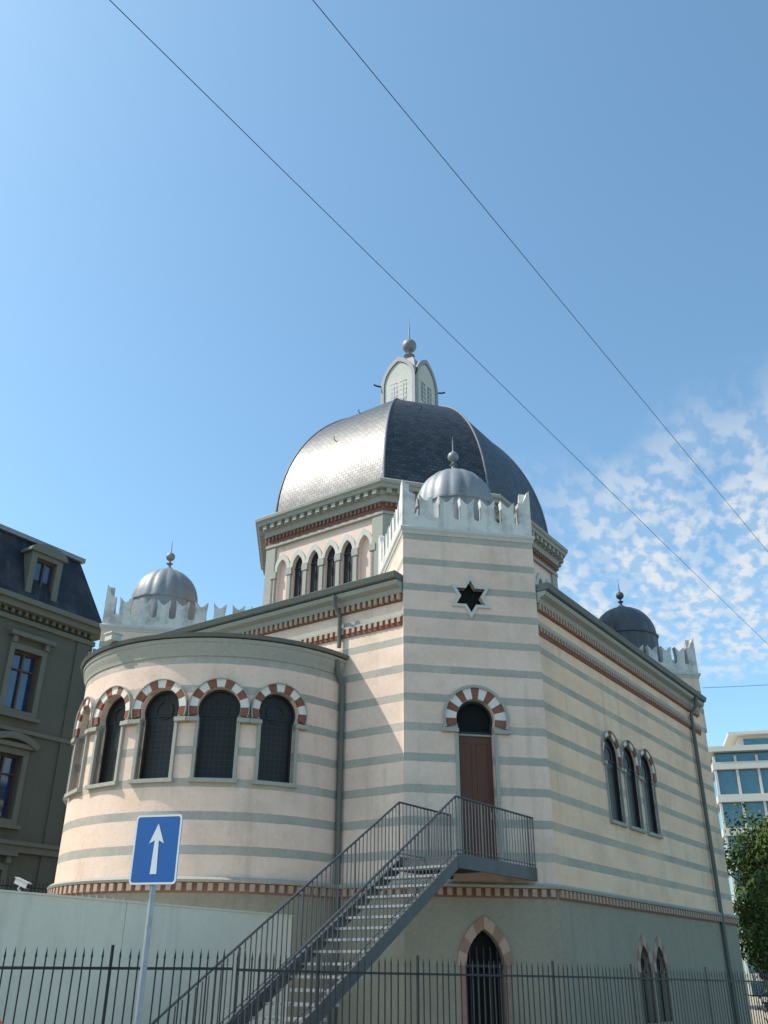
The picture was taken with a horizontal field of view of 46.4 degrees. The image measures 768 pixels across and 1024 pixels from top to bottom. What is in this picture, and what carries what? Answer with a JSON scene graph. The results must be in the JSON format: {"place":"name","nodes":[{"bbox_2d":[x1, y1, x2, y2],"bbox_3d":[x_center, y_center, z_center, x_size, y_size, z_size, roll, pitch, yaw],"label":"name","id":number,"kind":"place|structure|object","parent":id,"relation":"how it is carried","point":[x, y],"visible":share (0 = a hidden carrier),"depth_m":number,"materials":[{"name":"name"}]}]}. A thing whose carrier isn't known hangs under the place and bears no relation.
{"place":"outdoors","nodes":[
{"label":"outdoors","id":0,"kind":"place"},
{"bbox_2d":[0,524,101,892],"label":"town house","id":1,"kind":"structure","parent":0,"point":[50,629],"depth_m":36.79,"materials":[{"name":"paint"}]},
{"bbox_2d":[0,849,18,889],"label":"window","id":2,"kind":"structure","parent":1,"relation":"in","point":[8,854],"depth_m":33.65,"materials":[{"name":"grey glass"}]},
{"bbox_2d":[0,731,40,829],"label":"window","id":3,"kind":"structure","parent":1,"relation":"in","point":[8,763],"depth_m":35.04,"materials":[{"name":"grey glass"}]},
{"bbox_2d":[0,628,56,723],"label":"window","id":4,"kind":"structure","parent":1,"relation":"in","point":[20,668],"depth_m":36.55,"materials":[{"name":"grey glass"}]},
{"bbox_2d":[0,0,767,746],"label":"sky","id":5,"kind":"structure","parent":0,"point":[179,317],"materials":[{"name":"blue"}]},
{"bbox_2d":[109,0,757,634],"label":"overhead cable","id":6,"kind":"object","parent":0,"point":[399,284],"visible":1,"depth_m":10.30,"materials":[{"name":"black metal"}]},
{"bbox_2d":[313,0,767,551],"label":"overhead cable","id":7,"kind":"object","parent":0,"point":[509,238],"visible":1,"depth_m":9.96,"materials":[{"name":"black metal"}]},
{"bbox_2d":[748,995,766,1004],"bbox_3d":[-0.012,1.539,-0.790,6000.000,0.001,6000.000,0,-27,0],"label":"ground","id":8,"kind":"structure","parent":0,"point":[757,1000],"depth_m":70.42,"materials":[{"name":"beige concrete"}]},
{"bbox_2d":[708,730,767,994],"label":"office block","id":9,"kind":"structure","parent":8,"relation":"on","point":[739,763],"depth_m":87.89,"materials":[{"name":"white glass"}]},
{"bbox_2d":[743,738,767,744],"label":"penthouse window","id":10,"kind":"structure","parent":9,"relation":"in","point":[759,740],"depth_m":92.42,"materials":[{"name":"blue glass"}]},
{"bbox_2d":[749,1005,766,1010],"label":"road","id":11,"kind":"structure","parent":0,"point":[756,1007],"depth_m":53.25,"materials":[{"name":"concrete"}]},
{"bbox_2d":[750,1009,767,1023],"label":"pavement","id":12,"kind":"structure","parent":0,"point":[758,1017],"depth_m":38.24,"materials":[{"name":"beige concrete"}]},
{"bbox_2d":[0,879,47,892],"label":"iron fence","id":13,"kind":"object","parent":12,"relation":"on","point":[31,887],"visible":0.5,"depth_m":28.44,"materials":[{"name":"black metal"}]},
{"bbox_2d":[0,945,232,1023],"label":"iron fence","id":14,"kind":"object","parent":12,"relation":"on","point":[110,968],"visible":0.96,"depth_m":9.34,"materials":[{"name":"black metal"}]},
{"bbox_2d":[0,889,293,1023],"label":"garden wall","id":15,"kind":"structure","parent":12,"relation":"on","point":[33,921],"depth_m":12.37,"materials":[{"name":"paint"}]},
{"bbox_2d":[14,877,31,890],"bbox_3d":[-4.627,4.773,11.479,0.224,0.189,0.084,-8,-28,15],"label":"security camera","id":16,"kind":"object","parent":15,"relation":"on","point":[21,882],"visible":0.92,"depth_m":11.46,"materials":[{"name":"white plastic"}]},
{"bbox_2d":[129,814,182,1023],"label":"one way sign","id":17,"kind":"object","parent":12,"relation":"on","point":[156,851],"visible":1,"depth_m":8.61,"materials":[{"name":"blue metal"}]},
{"bbox_2d":[151,795,537,1023],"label":"staircase","id":18,"kind":"structure","parent":12,"relation":"on","point":[440,871],"depth_m":14.41,"materials":[{"name":"metal"}]},
{"bbox_2d":[47,324,751,1023],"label":"synagogue","id":19,"kind":"structure","parent":12,"relation":"on","point":[419,628],"depth_m":19.82,"materials":[{"name":"paint"}]},
{"bbox_2d":[63,713,77,805],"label":"window","id":20,"kind":"structure","parent":19,"relation":"in","point":[65,800],"depth_m":20.35,"materials":[{"name":"beige glass"}]},
{"bbox_2d":[64,696,95,797],"bbox_3d":[-6.655,5.193,19.948,0.311,2.147,1.299,17,-31,-29],"label":"window","id":21,"kind":"structure","parent":19,"relation":"in","point":[90,701],"depth_m":19.96,"materials":[{"name":"white glass"}]},
{"bbox_2d":[84,685,133,789],"bbox_3d":[-5.793,4.795,19.160,1.299,2.147,0.342,-18,-32,32],"label":"window","id":22,"kind":"structure","parent":19,"relation":"in","point":[120,710],"depth_m":19.24,"materials":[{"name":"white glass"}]},
{"bbox_2d":[128,678,188,783],"bbox_3d":[-4.681,4.561,18.686,1.299,2.147,0.342,-7,-28,13],"label":"window","id":23,"kind":"structure","parent":19,"relation":"in","point":[161,712],"depth_m":18.75,"materials":[{"name":"black glass"}]},
{"bbox_2d":[186,678,249,782],"bbox_3d":[-3.453,4.525,18.598,1.299,2.147,0.342,3,-27,-5],"label":"window","id":24,"kind":"structure","parent":19,"relation":"in","point":[219,711],"depth_m":18.67,"materials":[{"name":"black glass"}]},
{"bbox_2d":[248,683,307,788],"bbox_3d":[-2.274,4.692,18.907,1.299,2.147,0.342,13,-30,-24],"label":"window","id":25,"kind":"structure","parent":19,"relation":"in","point":[276,713],"depth_m":18.98,"materials":[{"name":"black glass"}]},
{"bbox_2d":[294,557,302,596],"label":"clerestory window","id":26,"kind":"structure","parent":19,"relation":"in","point":[298,573],"depth_m":27.72,"materials":[{"name":"black glass"}]},
{"bbox_2d":[310,552,318,592],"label":"clerestory window","id":27,"kind":"structure","parent":19,"relation":"in","point":[314,568],"depth_m":27.39,"materials":[{"name":"black glass"}]},
{"bbox_2d":[327,548,335,587],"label":"clerestory window","id":28,"kind":"structure","parent":19,"relation":"in","point":[331,564],"depth_m":27.07,"materials":[{"name":"black glass"}]},
{"bbox_2d":[343,542,352,583],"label":"clerestory window","id":29,"kind":"structure","parent":19,"relation":"in","point":[348,559],"depth_m":26.74,"materials":[{"name":"black glass"}]},
{"bbox_2d":[451,575,490,618],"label":"star window","id":30,"kind":"structure","parent":19,"relation":"in","point":[467,598],"depth_m":20.70,"materials":[{"name":"stone"}]},
{"bbox_2d":[455,734,503,861],"bbox_3d":[1.942,5.968,18.679,0.927,2.736,0.296,5,-28,-9],"label":"door","id":31,"kind":"structure","parent":19,"relation":"in","point":[474,763],"depth_m":18.84,"materials":[{"name":"brown wood"}]},
{"bbox_2d":[458,916,512,1023],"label":"basement door","id":32,"kind":"structure","parent":19,"relation":"in","point":[476,945],"depth_m":17.23,"materials":[{"name":"black stone"}]},
{"bbox_2d":[601,731,628,827],"bbox_3d":[5.630,6.545,22.107,0.205,2.260,1.221,-17,-32,31],"label":"window","id":33,"kind":"structure","parent":19,"relation":"in","point":[608,753],"depth_m":22.23,"materials":[{"name":"black glass"}]},
{"bbox_2d":[620,740,646,833],"bbox_3d":[6.334,7.010,23.003,0.205,2.260,1.221,-17,-32,31],"label":"window","id":34,"kind":"structure","parent":19,"relation":"in","point":[628,764],"depth_m":23.15,"materials":[{"name":"black glass"}]},
{"bbox_2d":[637,934,658,1023],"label":"basement window","id":35,"kind":"structure","parent":19,"relation":"in","point":[642,941],"depth_m":20.74,"materials":[{"name":"beige stone"}]},
{"bbox_2d":[638,749,663,838],"bbox_3d":[7.038,7.475,23.899,0.205,2.260,1.221,-17,-32,31],"label":"window","id":36,"kind":"structure","parent":19,"relation":"in","point":[649,807],"depth_m":24.04,"materials":[{"name":"black glass"}]},
{"bbox_2d":[653,935,672,1022],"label":"basement window","id":37,"kind":"structure","parent":19,"relation":"in","point":[658,944],"depth_m":21.48,"materials":[{"name":"beige stone"}]},
{"bbox_2d":[232,952,767,1023],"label":"iron fence","id":38,"kind":"object","parent":12,"relation":"on","point":[553,976],"visible":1,"depth_m":12.86,"materials":[{"name":"black metal"}]},
{"bbox_2d":[723,801,767,985],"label":"tree","id":39,"kind":"object","parent":12,"relation":"on","point":[759,849],"visible":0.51,"depth_m":34.97,"materials":[{"name":"green plant"}]},
{"bbox_2d":[730,814,767,997],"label":"tree","id":40,"kind":"object","parent":12,"relation":"on","point":[748,826],"visible":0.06,"depth_m":41.21,"materials":[{"name":"green plant"}]},
{"bbox_2d":[733,866,767,1020],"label":"tree","id":41,"kind":"object","parent":12,"relation":"on","point":[759,939],"visible":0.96,"depth_m":30.84,"materials":[{"name":"green plant"}]}
]}

